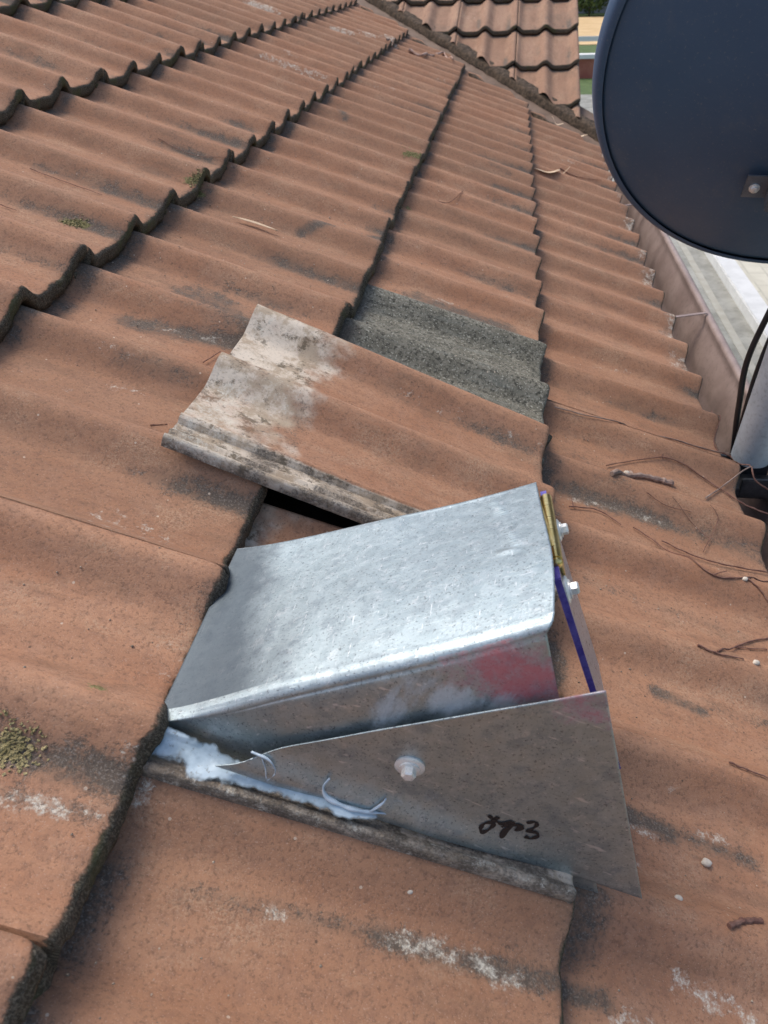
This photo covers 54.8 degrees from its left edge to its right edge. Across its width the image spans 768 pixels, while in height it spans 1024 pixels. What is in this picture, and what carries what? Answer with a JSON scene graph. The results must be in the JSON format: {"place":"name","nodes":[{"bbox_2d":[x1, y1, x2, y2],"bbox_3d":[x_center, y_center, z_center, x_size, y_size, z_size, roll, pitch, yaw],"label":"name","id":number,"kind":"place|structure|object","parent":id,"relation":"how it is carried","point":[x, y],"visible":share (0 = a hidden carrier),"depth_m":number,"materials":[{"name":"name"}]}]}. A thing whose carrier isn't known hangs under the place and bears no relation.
{"place":"outdoors","nodes":[
{"label":"outdoors","id":0,"kind":"place"},
{"bbox_2d":[579,53,594,78],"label":"garden wall","id":1,"kind":"structure","parent":0,"point":[586,63],"depth_m":23.85,"materials":[{"name":"red brick"}]},
{"bbox_2d":[578,16,603,44],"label":"driveway","id":2,"kind":"structure","parent":0,"point":[589,26],"depth_m":39.64,"materials":[{"name":"beige concrete"}]},
{"bbox_2d":[578,13,604,94],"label":"ground","id":3,"kind":"structure","parent":0,"point":[585,86],"depth_m":30.37,"materials":[{"name":"green plant"}]},
{"bbox_2d":[0,0,767,1023],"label":"tiled house","id":4,"kind":"structure","parent":3,"relation":"on","point":[124,508],"depth_m":0.83,"materials":[{"name":"ceramic"}]},
{"bbox_2d":[0,710,48,775],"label":"moss clump","id":5,"kind":"object","parent":4,"relation":"on","point":[6,747],"visible":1,"depth_m":0.48,"materials":[{"name":"green plant"}]},
{"bbox_2d":[30,168,101,194],"bbox_3d":[-0.488,-0.507,1.137,0.112,0.037,0.008,4,37,8],"label":"twig","id":6,"kind":"object","parent":4,"relation":"on","point":[62,180],"visible":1,"depth_m":1.14,"materials":[{"name":"brown wood"}]},
{"bbox_2d":[61,214,86,227],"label":"moss clump","id":7,"kind":"object","parent":4,"relation":"on","point":[76,220],"visible":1,"depth_m":1.04,"materials":[{"name":"green plant"}]},
{"bbox_2d":[158,138,202,156],"bbox_3d":[-0.361,-0.684,1.393,0.129,0.035,0.014,2,37,5],"label":"twig","id":8,"kind":"object","parent":4,"relation":"on","point":[179,149],"visible":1,"depth_m":1.39,"materials":[{"name":"brown wood"}]},
{"bbox_2d":[183,169,208,200],"bbox_3d":[-0.330,-0.570,1.292,0.026,0.048,0.049,21,43,28],"label":"moss clump","id":9,"kind":"object","parent":4,"relation":"on","point":[195,180],"visible":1,"depth_m":1.28,"materials":[{"name":"green plant"}]},
{"bbox_2d":[232,216,277,230],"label":"leaf","id":10,"kind":"object","parent":4,"relation":"on","point":[255,222],"visible":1,"depth_m":1.28,"materials":[{"name":"beige plant"}]},
{"bbox_2d":[141,503,576,903],"bbox_3d":[-0.051,0.125,0.635,0.416,0.163,0.310,4,37,8],"label":"roof tile","id":11,"kind":"object","parent":4,"relation":"on","point":[272,524],"visible":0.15,"depth_m":0.51,"materials":[{"name":"ceramic"}]},
{"bbox_2d":[161,304,558,601],"bbox_3d":[0.005,-0.087,0.868,0.398,0.200,0.342,4,37,8],"label":"roof tile","id":12,"kind":"object","parent":4,"relation":"on","point":[296,409],"visible":0.84,"depth_m":0.84,"materials":[{"name":"ceramic"}]},
{"bbox_2d":[23,135,765,1022],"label":"grit","id":13,"kind":"object","parent":4,"relation":"on","point":[563,663],"visible":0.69,"depth_m":0.87,"materials":[{"name":"grey stone"}]},
{"bbox_2d":[153,482,641,898],"bbox_3d":[0.022,0.115,0.562,0.352,0.268,0.222,4,37,8],"label":"metal vent","id":14,"kind":"object","parent":4,"relation":"attached to","point":[398,671],"visible":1,"depth_m":0.49,"materials":[{"name":"silver metal"}]},
{"bbox_2d":[408,48,452,59],"bbox_3d":[0.245,-2.118,3.421,0.120,0.068,0.341,18,41,25],"label":"bark strip","id":15,"kind":"object","parent":4,"relation":"on","point":[420,55],"visible":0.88,"depth_m":3.32,"materials":[{"name":"wood"}]},
{"bbox_2d":[338,284,551,465],"bbox_3d":[0.045,-0.232,1.124,0.414,0.176,0.328,4,37,8],"label":"roof tile","id":16,"kind":"object","parent":4,"relation":"on","point":[425,338],"visible":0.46,"depth_m":1.18,"materials":[{"name":"grey concrete"}]},
{"bbox_2d":[534,168,568,173],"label":"leaf","id":17,"kind":"object","parent":4,"relation":"on","point":[551,171],"visible":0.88,"depth_m":2.44,"materials":[{"name":"beige plant"}]},
{"bbox_2d":[569,498,620,524],"bbox_3d":[0.280,-0.001,0.983,0.071,0.024,0.021,5,37,10],"label":"twig","id":18,"kind":"object","parent":4,"relation":"on","point":[594,509],"visible":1,"depth_m":0.98,"materials":[{"name":"brown wood"}]},
{"bbox_2d":[610,469,673,485],"bbox_3d":[0.365,-0.056,1.072,0.129,0.066,0.038,-18,39,-20],"label":"stick","id":19,"kind":"object","parent":4,"relation":"on","point":[640,475],"visible":0.93,"depth_m":1.09,"materials":[{"name":"wood"}]},
{"bbox_2d":[554,407,730,453],"bbox_3d":[0.452,-0.125,1.193,0.383,0.143,0.026,-7,37,-6],"label":"twig","id":20,"kind":"object","parent":4,"relation":"on","point":[625,424],"visible":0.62,"depth_m":1.16,"materials":[{"name":"brown wood"}]},
{"bbox_2d":[646,492,690,511],"bbox_3d":[0.393,-0.013,1.020,0.064,0.026,0.008,4,37,8],"label":"twig","id":21,"kind":"object","parent":4,"relation":"on","point":[666,505],"visible":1,"depth_m":1.02,"materials":[{"name":"brown wood"}]},
{"bbox_2d":[674,895,682,900],"bbox_3d":[0.226,0.296,0.568,0.006,0.004,0.005,4,37,8],"label":"pebble","id":22,"kind":"object","parent":4,"relation":"on","point":[679,897],"visible":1,"depth_m":0.57,"materials":[{"name":"white stone"}]},
{"bbox_2d":[592,0,767,498],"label":"satellite dish","id":23,"kind":"object","parent":4,"relation":"attached to","point":[680,98],"visible":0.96,"depth_m":1.03,"materials":[{"name":"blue metal"}]},
{"bbox_2d":[606,454,767,513],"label":"twig","id":24,"kind":"object","parent":4,"relation":"on","point":[700,476],"visible":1,"depth_m":1.13,"materials":[{"name":"brown wood"}]},
{"bbox_2d":[674,499,710,539],"bbox_3d":[0.422,0.008,1.017,0.002,0.041,0.065,-32,46,-33],"label":"twig","id":25,"kind":"object","parent":4,"relation":"on","point":[691,522],"visible":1,"depth_m":1.02,"materials":[{"name":"brown wood"}]},
{"bbox_2d":[633,527,767,582],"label":"twig","id":26,"kind":"object","parent":4,"relation":"on","point":[712,574],"visible":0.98,"depth_m":0.92,"materials":[{"name":"brown wood"}]},
{"bbox_2d":[701,858,711,866],"bbox_3d":[0.270,0.293,0.620,0.009,0.006,0.008,4,37,8],"label":"pebble","id":27,"kind":"object","parent":4,"relation":"on","point":[705,862],"visible":1,"depth_m":0.62,"materials":[{"name":"white stone"}]},
{"bbox_2d":[703,505,717,551],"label":"twig","id":28,"kind":"object","parent":4,"relation":"on","point":[713,530],"visible":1,"depth_m":1.02,"materials":[{"name":"brown wood"}]},
{"bbox_2d":[662,540,766,572],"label":"twig","id":29,"kind":"object","parent":4,"relation":"on","point":[714,561],"visible":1,"depth_m":0.97,"materials":[{"name":"brown wood"}]},
{"bbox_2d":[697,644,743,659],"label":"twig","id":30,"kind":"object","parent":4,"relation":"on","point":[705,648],"visible":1,"depth_m":0.79,"materials":[{"name":"brown wood"}]},
{"bbox_2d":[705,466,753,498],"bbox_3d":[0.525,-0.045,1.133,0.135,0.013,0.009,-27,43,-30],"label":"twig","id":31,"kind":"object","parent":4,"relation":"on","point":[707,496],"visible":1,"depth_m":1.14,"materials":[{"name":"wood"}]},
{"bbox_2d":[711,410,767,489],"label":"twig","id":32,"kind":"object","parent":4,"relation":"on","point":[756,481],"visible":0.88,"depth_m":1.20,"materials":[{"name":"brown wood"}]},
{"bbox_2d":[717,637,767,651],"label":"twig","id":33,"kind":"object","parent":4,"relation":"on","point":[721,649],"visible":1,"depth_m":0.85,"materials":[{"name":"brown wood"}]},
{"bbox_2d":[727,917,763,928],"bbox_3d":[0.275,0.312,0.564,0.037,0.022,0.007,-12,38,-13],"label":"wood chip","id":34,"kind":"object","parent":4,"relation":"on","point":[740,921],"visible":1,"depth_m":0.56,"materials":[{"name":"brown wood"}]},
{"bbox_2d":[729,761,767,777],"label":"twig","id":35,"kind":"object","parent":4,"relation":"on","point":[747,769],"visible":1,"depth_m":0.68,"materials":[{"name":"brown wood"}]},
{"bbox_2d":[736,647,766,649],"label":"twig","id":36,"kind":"object","parent":4,"relation":"on","point":[752,648],"visible":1,"depth_m":0.85,"materials":[{"name":"brown wood"}]},
{"bbox_2d":[753,660,759,664],"bbox_3d":[0.400,0.162,0.797,0.008,0.005,0.007,4,37,8],"label":"pebble","id":37,"kind":"object","parent":4,"relation":"on","point":[756,662],"visible":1,"depth_m":0.80,"materials":[{"name":"white stone"}]},
{"bbox_2d":[748,578,767,601],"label":"twig","id":38,"kind":"object","parent":4,"relation":"on","point":[752,582],"visible":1,"depth_m":0.91,"materials":[{"name":"brown wood"}]},
{"bbox_2d":[579,36,598,40],"bbox_3d":[11.107,-16.209,25.977,10.500,0.950,0.080,4,37,8],"label":"white fence","id":39,"kind":"object","parent":3,"relation":"on","point":[588,38],"depth_m":26.22,"materials":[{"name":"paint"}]},
{"bbox_2d":[578,0,608,15],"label":"shrub","id":40,"kind":"object","parent":3,"relation":"on","point":[586,4],"visible":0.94,"depth_m":46.45,"materials":[{"name":"green plant"}]},
{"bbox_2d":[578,0,608,13],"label":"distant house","id":41,"kind":"structure","parent":3,"relation":"on","point":[603,10],"depth_m":49.17,"materials":[{"name":"grey"}]},
{"bbox_2d":[704,252,767,346],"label":"kerb","id":42,"kind":"structure","parent":3,"relation":"on","point":[748,299],"depth_m":8.51,"materials":[{"name":"concrete"}]},
{"bbox_2d":[580,94,762,382],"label":"path","id":43,"kind":"structure","parent":0,"point":[745,333],"depth_m":8.60,"materials":[{"name":"concrete"}]},
{"bbox_2d":[677,240,755,375],"bbox_3d":[3.954,-3.008,9.337,0.080,0.026,30.000,4,37,8],"label":"path joint","id":44,"kind":"object","parent":43,"relation":"on","point":[737,342],"visible":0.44,"depth_m":8.38,"materials":[{"name":"grey concrete"}]},
{"bbox_2d":[735,260,767,305],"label":"paving","id":45,"kind":"structure","parent":0,"point":[756,274],"depth_m":8.98,"materials":[{"name":"beige concrete"}]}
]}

